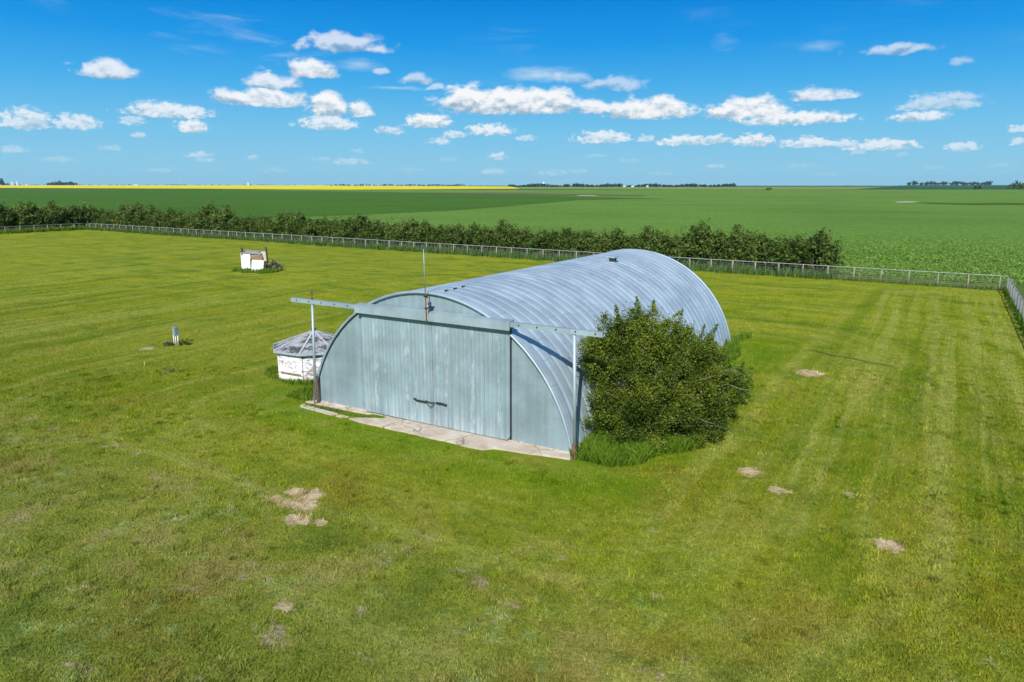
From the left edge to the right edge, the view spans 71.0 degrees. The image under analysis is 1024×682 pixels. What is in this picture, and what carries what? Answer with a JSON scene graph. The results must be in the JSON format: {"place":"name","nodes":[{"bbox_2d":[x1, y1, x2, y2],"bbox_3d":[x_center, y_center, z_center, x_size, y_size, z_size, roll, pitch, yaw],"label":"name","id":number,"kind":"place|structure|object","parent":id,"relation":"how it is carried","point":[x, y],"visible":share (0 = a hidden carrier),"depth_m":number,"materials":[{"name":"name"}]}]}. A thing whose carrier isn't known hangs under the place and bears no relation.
{"place":"outdoors","nodes":[
{"label":"outdoors","id":0,"kind":"place"},
{"bbox_2d":[53,181,77,184],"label":"distant woods","id":1,"kind":"object","parent":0,"point":[65,183],"visible":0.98,"depth_m":5256.21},
{"bbox_2d":[231,266,279,273],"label":"tall grass","id":2,"kind":"structure","parent":0,"point":[264,270],"depth_m":77.39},
{"bbox_2d":[0,185,518,189],"bbox_3d":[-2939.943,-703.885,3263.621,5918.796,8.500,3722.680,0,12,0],"label":"canola field","id":3,"kind":"structure","parent":0,"point":[341,187],"depth_m":2662.31,"materials":[{"name":"plant"}]},
{"bbox_2d":[330,183,470,185],"bbox_3d":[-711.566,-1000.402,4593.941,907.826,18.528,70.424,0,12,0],"label":"distant woods","id":4,"kind":"object","parent":3,"relation":"on","point":[458,184],"visible":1,"depth_m":4591.53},
{"bbox_2d":[264,365,313,400],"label":"tall grass","id":5,"kind":"structure","parent":0,"point":[300,393],"depth_m":33.78,"materials":[{"name":"plant"}]},
{"bbox_2d":[0,188,656,219],"bbox_3d":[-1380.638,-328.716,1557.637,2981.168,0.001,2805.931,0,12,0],"label":"dark crop field","id":6,"kind":"structure","parent":0,"point":[245,203],"depth_m":441.62,"materials":[{"name":"plant"}]},
{"bbox_2d":[372,191,549,191],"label":"pale verge","id":7,"kind":"structure","parent":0,"point":[460,191],"depth_m":1049.26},
{"bbox_2d":[58,186,890,188],"bbox_3d":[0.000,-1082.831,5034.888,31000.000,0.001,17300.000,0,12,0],"label":"ground","id":8,"kind":"structure","parent":0,"point":[559,186],"depth_m":5271.48,"materials":[{"name":"plant"}]},
{"bbox_2d":[508,183,735,186],"bbox_3d":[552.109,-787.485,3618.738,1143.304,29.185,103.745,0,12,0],"label":"distant woods","id":9,"kind":"object","parent":8,"relation":"on","point":[619,185],"visible":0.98,"depth_m":3604.23,"materials":[{"name":"plant"}]},
{"bbox_2d":[0,230,1023,681],"bbox_3d":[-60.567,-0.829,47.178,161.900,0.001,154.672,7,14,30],"label":"lawn","id":10,"kind":"structure","parent":0,"point":[82,254],"depth_m":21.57,"materials":[{"name":"plant"}]},
{"bbox_2d":[172,327,178,344],"bbox_3d":[-19.785,-0.236,42.201,0.415,1.156,0.290,7,14,30],"label":"electrical box","id":11,"kind":"object","parent":10,"relation":"on","point":[175,331],"visible":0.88,"depth_m":42.05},
{"bbox_2d":[241,247,268,271],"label":"derelict stand","id":12,"kind":"object","parent":10,"relation":"on","point":[259,259],"visible":0.8,"depth_m":78.25,"materials":[{"name":"white wood"}]},
{"bbox_2d":[264,259,283,269],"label":"brush pile","id":13,"kind":"object","parent":10,"relation":"on","point":[276,265],"visible":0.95,"depth_m":78.50,"materials":[{"name":"plant"}]},
{"bbox_2d":[273,328,333,380],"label":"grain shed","id":14,"kind":"structure","parent":10,"relation":"on","point":[295,356],"depth_m":34.40,"materials":[{"name":"white paint"}]},
{"bbox_2d":[303,403,402,424],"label":"joint grass","id":15,"kind":"structure","parent":10,"relation":"on","point":[336,410],"depth_m":29.85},
{"bbox_2d":[300,400,571,459],"bbox_3d":[-3.604,3.478,27.638,12.820,0.275,1.221,7,14,30],"label":"concrete apron","id":16,"kind":"object","parent":10,"relation":"on","point":[460,438],"visible":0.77,"depth_m":26.88,"materials":[{"name":"concrete"}]},
{"bbox_2d":[291,249,730,459],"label":"quonset hangar","id":17,"kind":"structure","parent":10,"relation":"on","point":[489,355],"depth_m":27.77,"materials":[{"name":"metal"}]},
{"bbox_2d":[362,313,434,424],"bbox_3d":[-4.479,1.031,28.218,3.603,4.190,0.195,7,14,30],"label":"sliding door","id":18,"kind":"structure","parent":17,"relation":"in","point":[398,356],"depth_m":28.23,"materials":[{"name":"metal"}]},
{"bbox_2d":[432,322,509,439],"bbox_3d":[-1.565,1.401,26.513,3.402,4.190,0.200,7,14,30],"label":"sliding door","id":19,"kind":"structure","parent":17,"relation":"in","point":[471,365],"depth_m":26.50,"materials":[{"name":"metal"}]},
{"bbox_2d":[88,223,1007,290],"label":"wire fence","id":20,"kind":"object","parent":10,"relation":"on","point":[778,265],"visible":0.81,"depth_m":86.28,"materials":[{"name":"grey metal"}]},
{"bbox_2d":[568,424,705,467],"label":"tall grass","id":21,"kind":"structure","parent":10,"relation":"on","point":[598,448],"depth_m":24.91,"materials":[{"name":"plant"}]},
{"bbox_2d":[568,296,754,453],"bbox_3d":[5.573,1.053,26.315,6.988,5.431,4.717,-4,13,-20],"label":"shrub","id":22,"kind":"object","parent":10,"relation":"on","point":[692,397],"visible":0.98,"depth_m":25.71,"materials":[{"name":"green plant"}]},
{"bbox_2d":[701,363,756,406],"bbox_3d":[9.014,1.875,30.562,3.008,1.992,3.205,0,12,0],"label":"shrub","id":23,"kind":"object","parent":10,"relation":"on","point":[749,379],"visible":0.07,"depth_m":30.57,"materials":[{"name":"green plant"}]},
{"bbox_2d":[1006,276,1023,318],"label":"wire fence","id":24,"kind":"object","parent":10,"relation":"on","point":[1017,299],"visible":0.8,"depth_m":55.50,"materials":[{"name":"metal"}]},
{"bbox_2d":[0,0,1023,185],"label":"sky","id":25,"kind":"structure","parent":0,"point":[93,92],"materials":[{"name":"blue"}]},
{"bbox_2d":[2,231,1023,305],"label":"verge","id":26,"kind":"structure","parent":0,"point":[1020,288],"depth_m":71.01,"materials":[{"name":"plant"}]},
{"bbox_2d":[0,203,13,229],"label":"hedge shrub","id":27,"kind":"object","parent":26,"relation":"on","point":[1,226],"visible":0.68,"depth_m":142.52,"materials":[{"name":"green plant"}]},
{"bbox_2d":[0,204,16,228],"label":"hedge shrub","id":28,"kind":"object","parent":26,"relation":"on","point":[4,212],"visible":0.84,"depth_m":142.25,"materials":[{"name":"green plant"}]},
{"bbox_2d":[1,199,32,229],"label":"hedge shrub","id":29,"kind":"object","parent":26,"relation":"on","point":[19,220],"visible":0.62,"depth_m":144.72,"materials":[{"name":"green plant"}]},
{"bbox_2d":[14,199,54,228],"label":"hedge shrub","id":30,"kind":"object","parent":26,"relation":"on","point":[36,215],"visible":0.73,"depth_m":147.23,"materials":[{"name":"green plant"}]},
{"bbox_2d":[28,207,61,226],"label":"hedge shrub","id":31,"kind":"object","parent":26,"relation":"on","point":[47,218],"visible":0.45,"depth_m":148.93,"materials":[{"name":"green plant"}]},
{"bbox_2d":[0,225,90,233],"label":"fence line grass","id":32,"kind":"structure","parent":26,"relation":"on","point":[29,230],"depth_m":145.19,"materials":[{"name":"plant"}]},
{"bbox_2d":[40,200,74,227],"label":"hedge shrub","id":33,"kind":"object","parent":26,"relation":"on","point":[58,212],"visible":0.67,"depth_m":150.99,"materials":[{"name":"green plant"}]},
{"bbox_2d":[58,205,87,226],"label":"hedge shrub","id":34,"kind":"object","parent":26,"relation":"on","point":[76,216],"visible":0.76,"depth_m":153.64,"materials":[{"name":"green plant"}]},
{"bbox_2d":[69,199,98,225],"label":"hedge shrub","id":35,"kind":"object","parent":26,"relation":"on","point":[91,212],"visible":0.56,"depth_m":156.02,"materials":[{"name":"green plant"}]},
{"bbox_2d":[93,209,112,225],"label":"hedge shrub","id":36,"kind":"object","parent":26,"relation":"on","point":[98,217],"visible":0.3,"depth_m":156.41,"materials":[{"name":"green plant"}]},
{"bbox_2d":[97,210,114,226],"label":"hedge shrub","id":37,"kind":"object","parent":26,"relation":"on","point":[105,214],"visible":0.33,"depth_m":154.76,"materials":[{"name":"green plant"}]},
{"bbox_2d":[100,211,117,226],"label":"hedge shrub","id":38,"kind":"object","parent":26,"relation":"on","point":[103,223],"visible":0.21,"depth_m":153.09,"materials":[{"name":"green plant"}]},
{"bbox_2d":[109,200,134,226],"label":"hedge shrub","id":39,"kind":"object","parent":26,"relation":"on","point":[121,209],"visible":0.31,"depth_m":151.32,"materials":[{"name":"green plant"}]},
{"bbox_2d":[115,211,133,227],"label":"hedge shrub","id":40,"kind":"object","parent":26,"relation":"on","point":[120,218],"visible":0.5,"depth_m":149.65,"materials":[{"name":"green plant"}]},
{"bbox_2d":[120,200,147,226],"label":"hedge shrub","id":41,"kind":"object","parent":26,"relation":"on","point":[127,216],"visible":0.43,"depth_m":148.92,"materials":[{"name":"green plant"}]},
{"bbox_2d":[128,209,143,228],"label":"hedge shrub","id":42,"kind":"object","parent":26,"relation":"on","point":[134,223],"visible":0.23,"depth_m":147.49,"materials":[{"name":"green plant"}]},
{"bbox_2d":[134,203,156,229],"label":"hedge shrub","id":43,"kind":"object","parent":26,"relation":"on","point":[140,214],"visible":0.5,"depth_m":145.86,"materials":[{"name":"green plant"}]},
{"bbox_2d":[142,209,165,229],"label":"hedge shrub","id":44,"kind":"object","parent":26,"relation":"on","point":[149,221],"visible":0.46,"depth_m":144.77,"materials":[{"name":"green plant"}]},
{"bbox_2d":[152,209,168,229],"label":"hedge shrub","id":45,"kind":"object","parent":26,"relation":"on","point":[156,221],"visible":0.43,"depth_m":142.95,"materials":[{"name":"green plant"}]},
{"bbox_2d":[161,206,184,229],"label":"hedge shrub","id":46,"kind":"object","parent":26,"relation":"on","point":[168,213],"visible":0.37,"depth_m":142.27,"materials":[{"name":"green plant"}]},
{"bbox_2d":[163,212,185,229],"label":"hedge shrub","id":47,"kind":"object","parent":26,"relation":"on","point":[171,223],"visible":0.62,"depth_m":140.31,"materials":[{"name":"green plant"}]},
{"bbox_2d":[173,211,194,230],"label":"hedge shrub","id":48,"kind":"object","parent":26,"relation":"on","point":[179,221],"visible":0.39,"depth_m":139.32,"materials":[{"name":"green plant"}]},
{"bbox_2d":[182,211,199,231],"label":"hedge shrub","id":49,"kind":"object","parent":26,"relation":"on","point":[187,220],"visible":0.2,"depth_m":137.48,"materials":[{"name":"green plant"}]},
{"bbox_2d":[187,200,221,232],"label":"hedge shrub","id":50,"kind":"object","parent":26,"relation":"on","point":[207,209],"visible":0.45,"depth_m":134.67,"materials":[{"name":"green plant"}]},
{"bbox_2d":[200,208,228,232],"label":"hedge shrub","id":51,"kind":"object","parent":26,"relation":"on","point":[207,223],"visible":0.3,"depth_m":133.65,"materials":[{"name":"green plant"}]},
{"bbox_2d":[208,205,240,233],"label":"hedge shrub","id":52,"kind":"object","parent":26,"relation":"on","point":[224,213],"visible":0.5,"depth_m":132.45,"materials":[{"name":"green plant"}]},
{"bbox_2d":[216,214,242,233],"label":"hedge shrub","id":53,"kind":"object","parent":26,"relation":"on","point":[224,228],"visible":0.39,"depth_m":131.28,"materials":[{"name":"green plant"}]},
{"bbox_2d":[228,213,256,234],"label":"hedge shrub","id":54,"kind":"object","parent":26,"relation":"on","point":[237,220],"visible":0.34,"depth_m":129.05,"materials":[{"name":"green plant"}]},
{"bbox_2d":[232,214,259,235],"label":"hedge shrub","id":55,"kind":"object","parent":26,"relation":"on","point":[247,224],"visible":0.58,"depth_m":127.68,"materials":[{"name":"green plant"}]},
{"bbox_2d":[249,215,274,236],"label":"hedge shrub","id":56,"kind":"object","parent":26,"relation":"on","point":[258,221],"visible":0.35,"depth_m":126.83,"materials":[{"name":"green plant"}]},
{"bbox_2d":[253,216,277,237],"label":"hedge shrub","id":57,"kind":"object","parent":26,"relation":"on","point":[261,226],"visible":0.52,"depth_m":125.10,"materials":[{"name":"green plant"}]},
{"bbox_2d":[267,209,291,236],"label":"hedge shrub","id":58,"kind":"object","parent":26,"relation":"on","point":[280,215],"visible":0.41,"depth_m":123.52,"materials":[{"name":"green plant"}]},
{"bbox_2d":[276,210,298,237],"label":"hedge shrub","id":59,"kind":"object","parent":26,"relation":"on","point":[283,224],"visible":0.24,"depth_m":122.45,"materials":[{"name":"green plant"}]},
{"bbox_2d":[281,209,309,238],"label":"hedge shrub","id":60,"kind":"object","parent":26,"relation":"on","point":[289,227],"visible":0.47,"depth_m":120.88,"materials":[{"name":"green plant"}]},
{"bbox_2d":[290,218,318,239],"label":"hedge shrub","id":61,"kind":"object","parent":26,"relation":"on","point":[301,223],"visible":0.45,"depth_m":119.83,"materials":[{"name":"green plant"}]},
{"bbox_2d":[300,219,327,239],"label":"hedge shrub","id":62,"kind":"object","parent":26,"relation":"on","point":[309,229],"visible":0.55,"depth_m":118.28,"materials":[{"name":"green plant"}]},
{"bbox_2d":[314,214,343,239],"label":"hedge shrub","id":63,"kind":"object","parent":26,"relation":"on","point":[325,222],"visible":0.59,"depth_m":117.34,"materials":[{"name":"green plant"}]},
{"bbox_2d":[325,219,347,240],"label":"hedge shrub","id":64,"kind":"object","parent":26,"relation":"on","point":[332,228],"visible":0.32,"depth_m":116.02,"materials":[{"name":"green plant"}]},
{"bbox_2d":[330,216,363,241],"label":"hedge shrub","id":65,"kind":"object","parent":26,"relation":"on","point":[341,233],"visible":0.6,"depth_m":114.01,"materials":[{"name":"green plant"}]},
{"bbox_2d":[346,212,374,241],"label":"hedge shrub","id":66,"kind":"object","parent":26,"relation":"on","point":[365,221],"visible":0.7,"depth_m":113.29,"materials":[{"name":"green plant"}]},
{"bbox_2d":[355,220,384,243],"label":"hedge shrub","id":67,"kind":"object","parent":26,"relation":"on","point":[362,237],"visible":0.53,"depth_m":111.38,"materials":[{"name":"green plant"}]},
{"bbox_2d":[371,221,398,243],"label":"hedge shrub","id":68,"kind":"object","parent":26,"relation":"on","point":[379,233],"visible":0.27,"depth_m":110.14,"materials":[{"name":"green plant"}]},
{"bbox_2d":[382,215,411,244],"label":"hedge shrub","id":69,"kind":"object","parent":26,"relation":"on","point":[391,235],"visible":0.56,"depth_m":108.03,"materials":[{"name":"green plant"}]},
{"bbox_2d":[395,217,425,244],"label":"hedge shrub","id":70,"kind":"object","parent":26,"relation":"on","point":[411,228],"visible":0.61,"depth_m":107.18,"materials":[{"name":"green plant"}]},
{"bbox_2d":[410,219,439,246],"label":"hedge shrub","id":71,"kind":"object","parent":26,"relation":"on","point":[425,227],"visible":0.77,"depth_m":105.45,"materials":[{"name":"green plant"}]},
{"bbox_2d":[423,222,449,247],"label":"hedge shrub","id":72,"kind":"object","parent":26,"relation":"on","point":[431,236],"visible":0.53,"depth_m":104.07,"materials":[{"name":"green plant"}]},
{"bbox_2d":[438,220,463,247],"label":"hedge shrub","id":73,"kind":"object","parent":26,"relation":"on","point":[451,231],"visible":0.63,"depth_m":103.05,"materials":[{"name":"green plant"}]},
{"bbox_2d":[79,225,837,279],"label":"fence line grass","id":74,"kind":"structure","parent":26,"relation":"on","point":[745,269],"depth_m":98.30,"materials":[{"name":"plant"}]},
{"bbox_2d":[443,224,477,249],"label":"hedge shrub","id":75,"kind":"object","parent":26,"relation":"on","point":[459,236],"visible":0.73,"depth_m":101.67,"materials":[{"name":"green plant"}]},
{"bbox_2d":[461,220,488,249],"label":"hedge shrub","id":76,"kind":"object","parent":26,"relation":"on","point":[471,230],"visible":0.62,"depth_m":100.88,"materials":[{"name":"green plant"}]},
{"bbox_2d":[472,227,501,252],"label":"hedge shrub","id":77,"kind":"object","parent":26,"relation":"on","point":[486,233],"visible":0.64,"depth_m":99.10,"materials":[{"name":"green plant"}]},
{"bbox_2d":[481,219,520,252],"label":"hedge shrub","id":78,"kind":"object","parent":26,"relation":"on","point":[501,226],"visible":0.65,"depth_m":97.75,"materials":[{"name":"green plant"}]},
{"bbox_2d":[501,226,534,252],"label":"hedge shrub","id":79,"kind":"object","parent":26,"relation":"on","point":[517,234],"visible":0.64,"depth_m":97.21,"materials":[{"name":"green plant"}]},
{"bbox_2d":[517,227,543,252],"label":"hedge shrub","id":80,"kind":"object","parent":26,"relation":"on","point":[525,235],"visible":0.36,"depth_m":96.15,"materials":[{"name":"green plant"}]},
{"bbox_2d":[522,228,557,255],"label":"hedge shrub","id":81,"kind":"object","parent":26,"relation":"on","point":[533,243],"visible":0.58,"depth_m":94.60,"materials":[{"name":"green plant"}]},
{"bbox_2d":[538,228,574,254],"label":"hedge shrub","id":82,"kind":"object","parent":26,"relation":"on","point":[552,237],"visible":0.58,"depth_m":93.54,"materials":[{"name":"green plant"}]},
{"bbox_2d":[548,228,582,254],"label":"hedge shrub","id":83,"kind":"object","parent":26,"relation":"on","point":[562,240],"visible":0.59,"depth_m":92.45,"materials":[{"name":"green plant"}]},
{"bbox_2d":[571,228,600,256],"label":"hedge shrub","id":84,"kind":"object","parent":26,"relation":"on","point":[578,245],"visible":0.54,"depth_m":90.81,"materials":[{"name":"green plant"}]},
{"bbox_2d":[581,227,612,255],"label":"hedge shrub","id":85,"kind":"object","parent":26,"relation":"on","point":[594,247],"visible":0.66,"depth_m":89.73,"materials":[{"name":"green plant"}]},
{"bbox_2d":[597,226,630,252],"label":"hedge shrub","id":86,"kind":"object","parent":26,"relation":"on","point":[618,239],"visible":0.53,"depth_m":88.75,"materials":[{"name":"green plant"}]},
{"bbox_2d":[616,234,649,250],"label":"hedge shrub","id":87,"kind":"object","parent":26,"relation":"on","point":[630,245],"visible":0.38,"depth_m":87.68,"materials":[{"name":"green plant"}]},
{"bbox_2d":[621,225,674,253],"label":"hedge shrub","id":88,"kind":"object","parent":26,"relation":"on","point":[647,236],"visible":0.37,"depth_m":86.21,"materials":[{"name":"green plant"}]},
{"bbox_2d":[649,233,677,259],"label":"hedge shrub","id":89,"kind":"object","parent":26,"relation":"on","point":[669,240],"visible":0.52,"depth_m":84.83,"materials":[{"name":"green plant"}]},
{"bbox_2d":[660,228,702,263],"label":"hedge shrub","id":90,"kind":"object","parent":26,"relation":"on","point":[677,240],"visible":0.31,"depth_m":84.33,"materials":[{"name":"green plant"}]},
{"bbox_2d":[671,217,722,264],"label":"hedge shrub","id":91,"kind":"object","parent":26,"relation":"on","point":[696,238],"visible":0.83,"depth_m":82.31,"materials":[{"name":"green plant"}]},
{"bbox_2d":[696,228,739,266],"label":"hedge shrub","id":92,"kind":"object","parent":26,"relation":"on","point":[711,250],"visible":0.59,"depth_m":81.55,"materials":[{"name":"green plant"}]},
{"bbox_2d":[718,224,758,266],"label":"hedge shrub","id":93,"kind":"object","parent":26,"relation":"on","point":[736,235],"visible":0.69,"depth_m":80.57,"materials":[{"name":"green plant"}]},
{"bbox_2d":[737,229,776,267],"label":"hedge shrub","id":94,"kind":"object","parent":26,"relation":"on","point":[760,242],"visible":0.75,"depth_m":79.07,"materials":[{"name":"green plant"}]},
{"bbox_2d":[756,235,798,270],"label":"hedge shrub","id":95,"kind":"object","parent":26,"relation":"on","point":[776,247],"visible":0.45,"depth_m":78.14,"materials":[{"name":"green plant"}]},
{"bbox_2d":[767,232,821,271],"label":"hedge shrub","id":96,"kind":"object","parent":26,"relation":"on","point":[795,244],"visible":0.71,"depth_m":76.85,"materials":[{"name":"green plant"}]},
{"bbox_2d":[799,227,846,271],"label":"hedge shrub","id":97,"kind":"object","parent":26,"relation":"on","point":[823,246],"visible":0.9,"depth_m":75.64,"materials":[{"name":"green plant"}]},
{"bbox_2d":[832,276,1005,290],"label":"fence line grass","id":98,"kind":"structure","parent":26,"relation":"on","point":[927,283],"depth_m":67.36,"materials":[{"name":"plant"}]},
{"bbox_2d":[1002,286,1023,335],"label":"fence line grass","id":99,"kind":"structure","parent":26,"relation":"on","point":[1019,318],"depth_m":53.28,"materials":[{"name":"plant"}]},
{"bbox_2d":[23,189,1023,283],"bbox_3d":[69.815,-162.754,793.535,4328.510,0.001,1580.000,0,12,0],"label":"crop field","id":100,"kind":"structure","parent":0,"point":[880,212],"depth_m":225.22,"materials":[{"name":"plant"}]},
{"bbox_2d":[919,202,1023,204],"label":"slough edge","id":101,"kind":"object","parent":100,"relation":"on","point":[998,203],"visible":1,"depth_m":365.25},
{"bbox_2d":[451,193,643,195],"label":"fallow strip","id":102,"kind":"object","parent":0,"point":[547,194],"visible":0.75,"depth_m":714.67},
{"bbox_2d":[516,187,877,188],"bbox_3d":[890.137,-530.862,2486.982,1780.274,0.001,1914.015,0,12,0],"label":"olive field","id":103,"kind":"structure","parent":0,"point":[693,187],"depth_m":2716.01,"materials":[{"name":"plant"}]},
{"bbox_2d":[714,331,751,361],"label":"tall grass","id":104,"kind":"structure","parent":0,"point":[734,347],"depth_m":40.94,"materials":[{"name":"plant"}]},
{"bbox_2d":[864,185,1023,188],"bbox_3d":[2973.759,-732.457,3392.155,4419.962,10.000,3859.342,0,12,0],"label":"crop field","id":105,"kind":"structure","parent":0,"point":[949,187],"depth_m":2240.37,"materials":[{"name":"plant"}]},
{"bbox_2d":[907,181,993,184],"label":"distant woods","id":106,"kind":"object","parent":105,"relation":"on","point":[953,183],"visible":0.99,"depth_m":5063.88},
{"bbox_2d":[1007,180,1023,188],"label":"tree","id":107,"kind":"object","parent":105,"relation":"on","point":[1018,185],"visible":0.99,"depth_m":1565.75,"materials":[{"name":"green plant"}]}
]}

